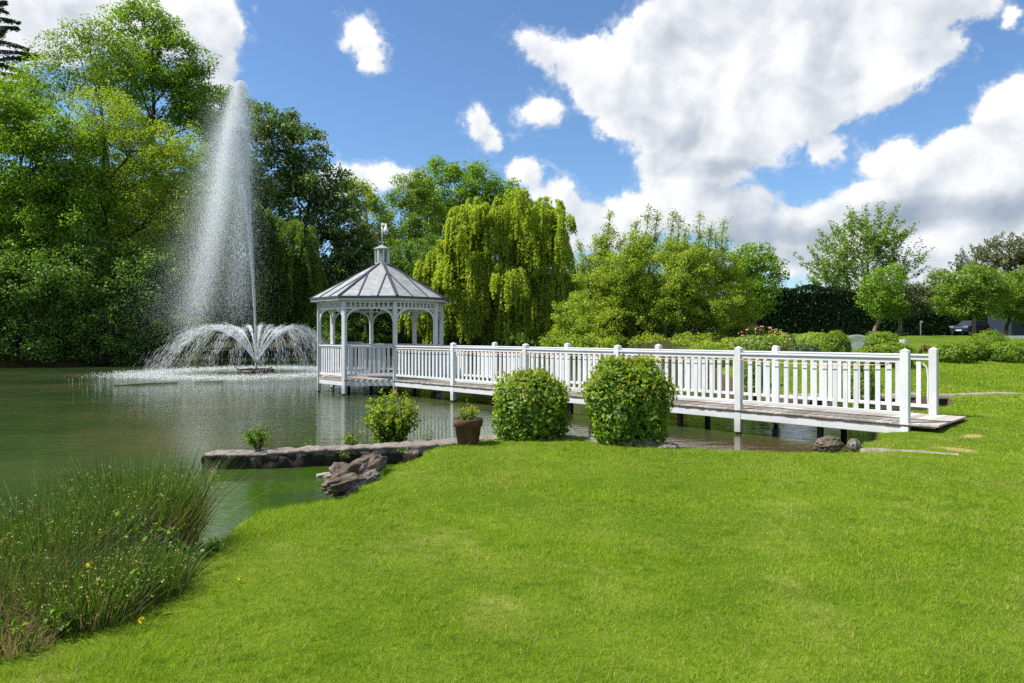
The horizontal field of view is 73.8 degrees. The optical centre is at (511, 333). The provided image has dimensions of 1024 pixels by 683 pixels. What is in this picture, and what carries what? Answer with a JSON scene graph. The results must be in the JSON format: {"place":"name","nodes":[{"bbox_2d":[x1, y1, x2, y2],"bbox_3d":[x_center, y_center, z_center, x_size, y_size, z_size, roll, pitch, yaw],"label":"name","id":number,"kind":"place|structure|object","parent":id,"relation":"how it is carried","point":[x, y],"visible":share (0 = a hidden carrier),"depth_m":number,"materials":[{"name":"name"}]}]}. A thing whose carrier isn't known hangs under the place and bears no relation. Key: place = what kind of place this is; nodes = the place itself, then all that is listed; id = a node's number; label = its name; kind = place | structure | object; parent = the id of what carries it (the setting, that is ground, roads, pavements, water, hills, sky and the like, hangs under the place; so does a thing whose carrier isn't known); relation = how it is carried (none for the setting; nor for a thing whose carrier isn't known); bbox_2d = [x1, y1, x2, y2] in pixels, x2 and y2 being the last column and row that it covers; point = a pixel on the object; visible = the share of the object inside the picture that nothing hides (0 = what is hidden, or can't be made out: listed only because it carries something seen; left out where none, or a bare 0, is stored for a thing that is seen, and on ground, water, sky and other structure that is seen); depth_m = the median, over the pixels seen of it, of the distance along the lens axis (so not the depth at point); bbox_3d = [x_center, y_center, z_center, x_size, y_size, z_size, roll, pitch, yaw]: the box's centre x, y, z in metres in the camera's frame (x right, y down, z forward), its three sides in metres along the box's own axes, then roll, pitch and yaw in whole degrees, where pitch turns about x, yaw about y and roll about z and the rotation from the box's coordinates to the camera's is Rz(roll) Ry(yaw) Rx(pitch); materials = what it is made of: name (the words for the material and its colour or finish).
{"place":"outdoors","nodes":[
{"label":"outdoors","id":0,"kind":"place"},
{"bbox_2d":[0,352,926,556],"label":"pond water","id":1,"kind":"structure","parent":0,"point":[49,415],"depth_m":13.50,"materials":[{"name":"liquid"}]},
{"bbox_2d":[64,80,377,381],"bbox_3d":[-12.330,-4.919,31.421,13.342,13.498,13.278,0,0,0],"label":"fountain","id":2,"kind":"object","parent":1,"relation":"on","point":[237,139],"visible":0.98,"depth_m":31.23,"materials":[{"name":"liquid"}]},
{"bbox_2d":[316,472,331,477],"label":"rock","id":3,"kind":"object","parent":1,"relation":"on","point":[326,474],"visible":0.62,"depth_m":8.43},
{"bbox_2d":[201,438,456,468],"bbox_3d":[-2.348,1.705,9.303,3.549,0.464,0.562,0,0,-11],"label":"rock ledge","id":4,"kind":"object","parent":1,"relation":"in","point":[293,457],"visible":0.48,"depth_m":9.15,"materials":[{"name":"stone"}]},
{"bbox_2d":[240,424,273,448],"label":"ledge plant","id":5,"kind":"object","parent":4,"relation":"on","point":[251,437],"visible":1,"depth_m":9.11,"materials":[{"name":"green plant"}]},
{"bbox_2d":[340,430,364,444],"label":"pond shrub","id":6,"kind":"object","parent":4,"relation":"on","point":[348,438],"visible":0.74,"depth_m":9.80,"materials":[{"name":"green plant"}]},
{"bbox_2d":[370,431,385,442],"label":"pond shrub","id":7,"kind":"object","parent":4,"relation":"on","point":[375,438],"visible":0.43,"depth_m":9.69,"materials":[{"name":"green plant"}]},
{"bbox_2d":[356,388,421,442],"bbox_3d":[-1.774,1.239,9.854,0.929,0.903,0.883,0,0,0],"label":"pond shrub","id":8,"kind":"object","parent":4,"relation":"on","point":[391,425],"visible":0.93,"depth_m":9.76,"materials":[{"name":"green plant"}]},
{"bbox_2d":[310,226,449,394],"bbox_3d":[-4.086,-0.618,21.491,4.096,5.765,4.096,0,0,0],"label":"gazebo","id":9,"kind":"object","parent":1,"relation":"in","point":[381,283],"visible":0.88,"depth_m":20.43,"materials":[{"name":"white paint"}]},
{"bbox_2d":[381,223,388,234],"bbox_3d":[-3.999,-3.300,21.439,0.243,0.400,0.173,0,0,0],"label":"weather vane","id":10,"kind":"object","parent":9,"relation":"attached to","point":[386,230],"visible":1,"depth_m":21.39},
{"bbox_2d":[0,335,1023,682],"bbox_3d":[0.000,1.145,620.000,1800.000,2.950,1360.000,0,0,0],"label":"ground","id":11,"kind":"structure","parent":0,"point":[630,583],"depth_m":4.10,"materials":[{"name":"plant"}]},
{"bbox_2d":[0,0,58,156],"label":"conifer tree","id":12,"kind":"object","parent":11,"relation":"on","point":[6,28],"visible":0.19,"depth_m":58.99,"materials":[{"name":"green plant"}]},
{"bbox_2d":[1,598,84,648],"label":"weed patch","id":13,"kind":"object","parent":11,"relation":"on","point":[48,616],"visible":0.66,"depth_m":3.40,"materials":[{"name":"green plant"}]},
{"bbox_2d":[0,562,87,661],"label":"rush clump","id":14,"kind":"object","parent":11,"relation":"on","point":[40,633],"visible":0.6,"depth_m":3.32,"materials":[{"name":"plant"}]},
{"bbox_2d":[0,245,112,363],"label":"overhanging tree","id":15,"kind":"object","parent":11,"relation":"on","point":[46,344],"visible":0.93,"depth_m":36.76,"materials":[{"name":"green plant"}]},
{"bbox_2d":[0,508,119,624],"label":"rush clump","id":16,"kind":"object","parent":11,"relation":"on","point":[8,575],"visible":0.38,"depth_m":3.71,"materials":[{"name":"plant"}]},
{"bbox_2d":[0,69,135,358],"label":"broadleaf tree","id":17,"kind":"object","parent":11,"relation":"on","point":[30,187],"visible":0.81,"depth_m":38.95,"materials":[{"name":"green plant"}]},
{"bbox_2d":[0,13,152,327],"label":"broadleaf tree","id":18,"kind":"object","parent":11,"relation":"on","point":[118,59],"visible":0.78,"depth_m":51.69,"materials":[{"name":"green plant"}]},
{"bbox_2d":[0,536,175,634],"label":"rush clump","id":19,"kind":"object","parent":11,"relation":"on","point":[95,614],"visible":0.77,"depth_m":3.58,"materials":[{"name":"plant"}]},
{"bbox_2d":[7,526,175,599],"bbox_3d":[-2.436,1.401,3.943,0.904,0.419,0.846,0,0,0],"label":"rush clump","id":20,"kind":"object","parent":11,"relation":"on","point":[96,563],"visible":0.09,"depth_m":3.91,"materials":[{"name":"plant"}]},
{"bbox_2d":[0,469,206,580],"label":"rush clump","id":21,"kind":"object","parent":11,"relation":"on","point":[83,521],"visible":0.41,"depth_m":4.18,"materials":[{"name":"plant"}]},
{"bbox_2d":[0,312,217,358],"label":"undergrowth","id":22,"kind":"object","parent":11,"relation":"on","point":[180,331],"visible":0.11,"depth_m":44.60,"materials":[{"name":"green plant"}]},
{"bbox_2d":[43,225,175,364],"bbox_3d":[-22.718,-1.994,38.655,6.888,8.047,4.803,0,0,0],"label":"overhanging tree","id":23,"kind":"object","parent":11,"relation":"on","point":[101,331],"visible":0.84,"depth_m":37.76,"materials":[{"name":"green plant"}]},
{"bbox_2d":[81,565,155,613],"bbox_3d":[-2.144,1.407,3.729,0.273,0.302,0.362,0,0,0],"label":"weed patch","id":24,"kind":"object","parent":11,"relation":"on","point":[114,597],"visible":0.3,"depth_m":3.69,"materials":[{"name":"green plant"}]},
{"bbox_2d":[2,171,244,312],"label":"wood","id":25,"kind":"object","parent":11,"relation":"on","point":[109,220],"visible":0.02,"depth_m":98.44,"materials":[{"name":"green plant"}]},
{"bbox_2d":[32,529,225,603],"bbox_3d":[-2.180,1.393,3.995,0.917,0.434,0.806,0,0,0],"label":"rush clump","id":26,"kind":"object","parent":11,"relation":"on","point":[178,578],"visible":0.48,"depth_m":3.98,"materials":[{"name":"plant"}]},
{"bbox_2d":[41,79,224,356],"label":"alder tree","id":27,"kind":"object","parent":11,"relation":"on","point":[147,221],"visible":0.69,"depth_m":41.53,"materials":[{"name":"green plant"}]},
{"bbox_2d":[2,438,271,557],"bbox_3d":[-2.682,1.224,4.913,1.770,0.851,1.897,0,0,0],"label":"rush clump","id":28,"kind":"object","parent":11,"relation":"on","point":[192,516],"visible":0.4,"depth_m":4.75,"materials":[{"name":"plant"}]},
{"bbox_2d":[99,234,196,364],"bbox_3d":[-21.083,-1.589,39.491,5.566,8.389,4.344,0,0,0],"label":"overhanging tree","id":29,"kind":"object","parent":11,"relation":"on","point":[151,349],"visible":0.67,"depth_m":38.99,"materials":[{"name":"green plant"}]},
{"bbox_2d":[113,510,183,566],"bbox_3d":[-2.255,1.336,4.269,0.371,0.520,0.353,0,0,0],"label":"weed patch","id":30,"kind":"object","parent":11,"relation":"on","point":[151,534],"visible":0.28,"depth_m":4.26,"materials":[{"name":"green plant"}]},
{"bbox_2d":[78,0,226,318],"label":"broadleaf tree","id":31,"kind":"object","parent":11,"relation":"on","point":[182,100],"visible":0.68,"depth_m":55.27,"materials":[{"name":"green plant"}]},
{"bbox_2d":[157,540,203,566],"bbox_3d":[-2.166,1.456,4.361,0.340,0.272,0.327,0,0,-34],"label":"weed patch","id":32,"kind":"object","parent":11,"relation":"on","point":[197,542],"visible":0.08,"depth_m":4.38,"materials":[{"name":"green plant"}]},
{"bbox_2d":[136,163,252,351],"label":"overhanging tree","id":33,"kind":"object","parent":11,"relation":"on","point":[220,306],"visible":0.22,"depth_m":51.50,"materials":[{"name":"green plant"}]},
{"bbox_2d":[194,536,226,558],"bbox_3d":[-2.098,1.494,4.762,0.216,0.160,0.239,0,0,-34],"label":"weed patch","id":34,"kind":"object","parent":11,"relation":"on","point":[214,546],"visible":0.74,"depth_m":4.74,"materials":[{"name":"green plant"}]},
{"bbox_2d":[191,81,276,347],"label":"broadleaf tree","id":35,"kind":"object","parent":11,"relation":"on","point":[222,96],"visible":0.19,"depth_m":60.98,"materials":[{"name":"green plant"}]},
{"bbox_2d":[241,200,328,356],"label":"weeping willow","id":36,"kind":"object","parent":11,"relation":"on","point":[279,250],"visible":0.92,"depth_m":53.23,"materials":[{"name":"green plant"}]},
{"bbox_2d":[295,342,316,354],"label":"bench","id":37,"kind":"object","parent":11,"relation":"on","point":[297,343],"visible":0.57,"depth_m":57.85,"materials":[{"name":"white paint"}]},
{"bbox_2d":[235,100,378,348],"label":"chestnut tree","id":38,"kind":"object","parent":11,"relation":"on","point":[349,257],"visible":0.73,"depth_m":59.01,"materials":[{"name":"green plant"}]},
{"bbox_2d":[7,258,639,340],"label":"wood","id":39,"kind":"object","parent":11,"relation":"on","point":[383,329],"visible":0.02,"depth_m":101.25,"materials":[{"name":"green plant"}]},
{"bbox_2d":[329,452,387,496],"bbox_3d":[-1.702,1.546,7.556,0.690,0.439,0.363,0,0,-32],"label":"rock","id":40,"kind":"object","parent":11,"relation":"on","point":[362,464],"visible":0.57,"depth_m":7.50,"materials":[{"name":"stone"}]},
{"bbox_2d":[329,462,347,473],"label":"rock","id":41,"kind":"object","parent":40,"relation":"on","point":[335,466],"visible":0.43,"depth_m":7.71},
{"bbox_2d":[344,468,379,497],"bbox_3d":[-1.591,1.576,7.204,0.404,0.260,0.214,0,0,-33],"label":"rock","id":42,"kind":"object","parent":11,"relation":"on","point":[372,475],"visible":0.65,"depth_m":7.15,"materials":[{"name":"stone"}]},
{"bbox_2d":[320,472,366,494],"bbox_3d":[-1.742,1.562,7.165,0.524,0.195,0.285,0,0,-27],"label":"rock","id":43,"kind":"object","parent":42,"relation":"on","point":[344,483],"visible":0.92,"depth_m":7.05,"materials":[{"name":"stone"}]},
{"bbox_2d":[329,176,408,334],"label":"hornbeam tree","id":44,"kind":"object","parent":11,"relation":"on","point":[371,203],"visible":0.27,"depth_m":75.50,"materials":[{"name":"green plant"}]},
{"bbox_2d":[314,237,435,343],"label":"broadleaf tree","id":45,"kind":"object","parent":11,"relation":"on","point":[396,261],"visible":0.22,"depth_m":69.50,"materials":[{"name":"green plant"}]},
{"bbox_2d":[373,165,447,336],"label":"broadleaf tree","id":46,"kind":"object","parent":11,"relation":"on","point":[415,195],"visible":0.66,"depth_m":79.33,"materials":[{"name":"green plant"}]},
{"bbox_2d":[412,232,440,261],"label":"broadleaf tree","id":47,"kind":"object","parent":11,"relation":"on","point":[429,240],"visible":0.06,"depth_m":73.72,"materials":[{"name":"green plant"}]},
{"bbox_2d":[288,327,577,345],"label":"undergrowth","id":48,"kind":"object","parent":11,"relation":"on","point":[377,339],"visible":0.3,"depth_m":70.83,"materials":[{"name":"green plant"}]},
{"bbox_2d":[399,154,527,333],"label":"oak tree","id":49,"kind":"object","parent":11,"relation":"on","point":[452,173],"visible":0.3,"depth_m":86.64,"materials":[{"name":"green plant"}]},
{"bbox_2d":[453,417,482,445],"bbox_3d":[-0.603,1.343,9.350,0.416,0.375,0.416,0,0,0],"label":"flower pot","id":50,"kind":"object","parent":11,"relation":"on","point":[467,431],"visible":0.93,"depth_m":9.21,"materials":[{"name":"ceramic"}]},
{"bbox_2d":[456,400,479,419],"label":"potted plant","id":51,"kind":"object","parent":50,"relation":"in","point":[469,413],"visible":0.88,"depth_m":9.32,"materials":[{"name":"green plant"}]},
{"bbox_2d":[479,435,498,441],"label":"bank stone","id":52,"kind":"object","parent":11,"relation":"on","point":[486,437],"visible":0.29,"depth_m":9.75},
{"bbox_2d":[397,186,585,346],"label":"weeping willow","id":53,"kind":"object","parent":11,"relation":"on","point":[496,303],"visible":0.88,"depth_m":63.69,"materials":[{"name":"green plant"}]},
{"bbox_2d":[490,365,573,441],"bbox_3d":[0.282,1.062,9.851,1.206,1.256,1.108,0,0,0],"label":"laurel bush","id":54,"kind":"object","parent":11,"relation":"on","point":[528,411],"visible":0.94,"depth_m":9.55,"materials":[{"name":"green plant"}]},
{"bbox_2d":[550,209,636,339],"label":"young alder","id":55,"kind":"object","parent":11,"relation":"on","point":[570,320],"visible":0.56,"depth_m":45.70,"materials":[{"name":"green plant"}]},
{"bbox_2d":[583,436,616,442],"bbox_3d":[1.267,1.518,9.553,0.621,0.166,0.388,0,0,0],"label":"bank stone","id":56,"kind":"object","parent":11,"relation":"on","point":[589,439],"visible":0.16,"depth_m":9.45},
{"bbox_2d":[571,230,679,338],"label":"young alder","id":57,"kind":"object","parent":11,"relation":"on","point":[630,254],"visible":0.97,"depth_m":43.53,"materials":[{"name":"green plant"}]},
{"bbox_2d":[577,352,680,446],"bbox_3d":[1.635,0.989,9.533,1.432,1.482,1.242,0,0,0],"label":"laurel bush","id":58,"kind":"object","parent":11,"relation":"on","point":[635,411],"visible":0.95,"depth_m":9.21,"materials":[{"name":"green plant"}]},
{"bbox_2d":[621,437,658,446],"bbox_3d":[1.731,1.512,9.300,0.570,0.210,0.355,0,0,0],"label":"bank stone","id":59,"kind":"object","parent":11,"relation":"on","point":[648,442],"visible":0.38,"depth_m":9.17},
{"bbox_2d":[610,204,671,336],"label":"young alder","id":60,"kind":"object","parent":11,"relation":"on","point":[647,242],"visible":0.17,"depth_m":46.92,"materials":[{"name":"green plant"}]},
{"bbox_2d":[656,442,679,448],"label":"bank stone","id":61,"kind":"object","parent":11,"relation":"on","point":[667,445],"visible":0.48,"depth_m":9.03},
{"bbox_2d":[643,208,712,338],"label":"young alder","id":62,"kind":"object","parent":11,"relation":"on","point":[668,249],"visible":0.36,"depth_m":44.47,"materials":[{"name":"green plant"}]},
{"bbox_2d":[394,342,965,438],"bbox_3d":[1.914,1.244,15.305,1.612,2.052,13.755,0,0,-44],"label":"footbridge","id":63,"kind":"object","parent":11,"relation":"on","point":[738,409],"visible":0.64,"depth_m":12.24,"materials":[{"name":"white paint"}]},
{"bbox_2d":[402,350,887,364],"bbox_3d":[1.126,0.473,14.982,0.011,0.054,13.053,0,0,-44],"label":"rope light","id":64,"kind":"object","parent":63,"relation":"attached to","point":[640,357],"visible":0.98,"depth_m":12.79,"materials":[{"name":"plastic"}]},
{"bbox_2d":[921,362,928,411],"bbox_3d":[6.814,0.870,11.324,0.022,0.841,0.183,0,0,-44],"label":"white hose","id":65,"kind":"object","parent":63,"relation":"attached to","point":[927,384],"visible":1,"depth_m":11.26,"materials":[{"name":"paint"}]},
{"bbox_2d":[633,223,746,337],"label":"young alder","id":66,"kind":"object","parent":11,"relation":"on","point":[718,308],"visible":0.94,"depth_m":43.07,"materials":[{"name":"green plant"}]},
{"bbox_2d":[688,342,732,375],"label":"garden bush","id":67,"kind":"object","parent":11,"relation":"on","point":[715,346],"visible":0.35,"depth_m":24.79,"materials":[{"name":"green plant"}]},
{"bbox_2d":[685,210,744,337],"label":"young alder","id":68,"kind":"object","parent":11,"relation":"on","point":[710,258],"visible":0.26,"depth_m":45.61,"materials":[{"name":"green plant"}]},
{"bbox_2d":[540,328,893,358],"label":"undergrowth","id":69,"kind":"object","parent":11,"relation":"on","point":[591,340],"visible":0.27,"depth_m":42.14,"materials":[{"name":"green plant"}]},
{"bbox_2d":[708,218,765,336],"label":"young alder","id":70,"kind":"object","parent":11,"relation":"on","point":[733,276],"visible":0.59,"depth_m":46.50,"materials":[{"name":"green plant"}]},
{"bbox_2d":[724,241,789,335],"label":"round tree","id":71,"kind":"object","parent":11,"relation":"on","point":[759,280],"visible":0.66,"depth_m":63.21,"materials":[{"name":"green plant"}]},
{"bbox_2d":[744,359,770,398],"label":"garden bush","id":72,"kind":"object","parent":11,"relation":"on","point":[746,378],"visible":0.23,"depth_m":18.32,"materials":[{"name":"green plant"}]},
{"bbox_2d":[729,326,793,350],"bbox_3d":[9.673,0.347,26.483,2.349,1.370,2.383,0,0,0],"label":"rose bush","id":73,"kind":"object","parent":11,"relation":"on","point":[760,343],"visible":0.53,"depth_m":25.91,"materials":[{"name":"green plant"}]},
{"bbox_2d":[785,333,816,344],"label":"garden bush","id":74,"kind":"object","parent":11,"relation":"on","point":[792,336],"visible":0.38,"depth_m":35.57,"materials":[{"name":"green plant"}]},
{"bbox_2d":[784,344,820,351],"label":"garden bush","id":75,"kind":"object","parent":11,"relation":"on","point":[798,348],"visible":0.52,"depth_m":24.74,"materials":[{"name":"green plant"}]},
{"bbox_2d":[795,332,825,351],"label":"garden bush","id":76,"kind":"object","parent":11,"relation":"on","point":[805,335],"visible":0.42,"depth_m":28.79,"materials":[{"name":"green plant"}]},
{"bbox_2d":[812,435,844,452],"bbox_3d":[4.159,1.447,8.954,0.347,0.228,0.321,0,0,-33],"label":"rock","id":77,"kind":"object","parent":11,"relation":"on","point":[828,443],"visible":0.99,"depth_m":8.87,"materials":[{"name":"stone"}]},
{"bbox_2d":[819,330,851,352],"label":"garden bush","id":78,"kind":"object","parent":11,"relation":"on","point":[828,343],"visible":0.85,"depth_m":24.73,"materials":[{"name":"green plant"}]},
{"bbox_2d":[783,392,915,399],"bbox_3d":[8.245,1.506,16.647,3.127,0.165,0.317,0,0,6],"label":"edging stone","id":79,"kind":"object","parent":11,"relation":"on","point":[913,394],"visible":0.17,"depth_m":16.52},
{"bbox_2d":[847,438,860,450],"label":"rock","id":80,"kind":"object","parent":11,"relation":"on","point":[853,444],"visible":1,"depth_m":8.80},
{"bbox_2d":[846,335,871,349],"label":"garden bench","id":81,"kind":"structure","parent":11,"relation":"on","point":[855,336],"depth_m":32.98,"materials":[{"name":"white paint"}]},
{"bbox_2d":[839,361,883,409],"bbox_3d":[8.000,1.411,15.693,0.904,1.714,0.895,0,0,0],"label":"garden bush","id":82,"kind":"object","parent":11,"relation":"on","point":[872,391],"visible":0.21,"depth_m":15.45,"materials":[{"name":"green plant"}]},
{"bbox_2d":[721,282,1003,335],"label":"tall hedge","id":83,"kind":"object","parent":11,"relation":"on","point":[820,308],"visible":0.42,"depth_m":69.75,"materials":[{"name":"green plant"}]},
{"bbox_2d":[791,200,934,292],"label":"ash tree","id":84,"kind":"object","parent":11,"relation":"on","point":[874,242],"visible":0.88,"depth_m":79.20,"materials":[{"name":"green plant"}]},
{"bbox_2d":[855,345,883,367],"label":"garden bush","id":85,"kind":"object","parent":11,"relation":"on","point":[865,349],"visible":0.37,"depth_m":22.31,"materials":[{"name":"green plant"}]},
{"bbox_2d":[863,331,894,351],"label":"garden bush","id":86,"kind":"object","parent":11,"relation":"on","point":[881,338],"visible":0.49,"depth_m":25.31,"materials":[{"name":"green plant"}]},
{"bbox_2d":[850,263,913,330],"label":"tree","id":87,"kind":"object","parent":11,"relation":"on","point":[881,304],"visible":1,"depth_m":49.69,"materials":[{"name":"green plant"}]},
{"bbox_2d":[868,331,898,342],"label":"garden bush","id":88,"kind":"object","parent":11,"relation":"on","point":[891,335],"visible":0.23,"depth_m":35.58,"materials":[{"name":"green plant"}]},
{"bbox_2d":[874,341,918,367],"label":"garden bush","id":89,"kind":"object","parent":11,"relation":"on","point":[889,346],"visible":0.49,"depth_m":22.22,"materials":[{"name":"green plant"}]},
{"bbox_2d":[874,281,937,333],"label":"tree","id":90,"kind":"object","parent":11,"relation":"on","point":[919,300],"visible":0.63,"depth_m":50.55,"materials":[{"name":"green plant"}]},
{"bbox_2d":[860,447,958,454],"bbox_3d":[4.973,1.509,8.572,1.071,0.113,0.121,0,0,27],"label":"edging stone","id":91,"kind":"object","parent":11,"relation":"on","point":[863,450],"visible":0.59,"depth_m":8.64,"materials":[{"name":"stone"}]},
{"bbox_2d":[918,344,931,351],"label":"young shrub","id":92,"kind":"object","parent":11,"relation":"on","point":[927,349],"visible":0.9,"depth_m":25.50,"materials":[{"name":"green plant"}]},
{"bbox_2d":[923,267,955,288],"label":"round tree","id":93,"kind":"object","parent":11,"relation":"on","point":[934,280],"visible":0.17,"depth_m":81.89,"materials":[{"name":"green plant"}]},
{"bbox_2d":[935,341,975,362],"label":"garden bush","id":94,"kind":"object","parent":11,"relation":"on","point":[957,356],"visible":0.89,"depth_m":23.65,"materials":[{"name":"green plant"}]},
{"bbox_2d":[950,320,989,335],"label":"parked car","id":95,"kind":"object","parent":11,"relation":"on","point":[965,326],"visible":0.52,"depth_m":62.41,"materials":[{"name":"blue paint"}]},
{"bbox_2d":[927,261,1017,335],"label":"round tree","id":96,"kind":"object","parent":11,"relation":"on","point":[975,290],"visible":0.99,"depth_m":51.40,"materials":[{"name":"green plant"}]},
{"bbox_2d":[960,338,992,361],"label":"garden bush","id":97,"kind":"object","parent":11,"relation":"on","point":[978,353],"visible":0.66,"depth_m":24.16,"materials":[{"name":"green plant"}]},
{"bbox_2d":[939,392,1023,398],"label":"edging stone","id":98,"kind":"object","parent":11,"relation":"on","point":[945,396],"visible":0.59,"depth_m":16.35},
{"bbox_2d":[941,231,1023,283],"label":"tree","id":99,"kind":"object","parent":11,"relation":"on","point":[998,261],"visible":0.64,"depth_m":73.33,"materials":[{"name":"green plant"}]},
{"bbox_2d":[968,328,1009,350],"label":"garden bush","id":100,"kind":"object","parent":11,"relation":"on","point":[991,333],"visible":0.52,"depth_m":27.32,"materials":[{"name":"green plant"}]},
{"bbox_2d":[983,265,1023,335],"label":"round tree","id":101,"kind":"object","parent":11,"relation":"on","point":[1016,276],"visible":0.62,"depth_m":53.65,"materials":[{"name":"green plant"}]},
{"bbox_2d":[983,339,1023,362],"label":"garden bush","id":102,"kind":"object","parent":11,"relation":"on","point":[1003,349],"visible":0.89,"depth_m":23.70,"materials":[{"name":"green plant"}]},
{"bbox_2d":[988,308,1023,335],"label":"garden shed","id":103,"kind":"structure","parent":11,"relation":"on","point":[1016,328],"depth_m":60.34,"materials":[{"name":"grey"}]},
{"bbox_2d":[0,0,1023,329],"label":"sky","id":104,"kind":"structure","parent":0,"point":[773,118],"materials":[{"name":"blue"}]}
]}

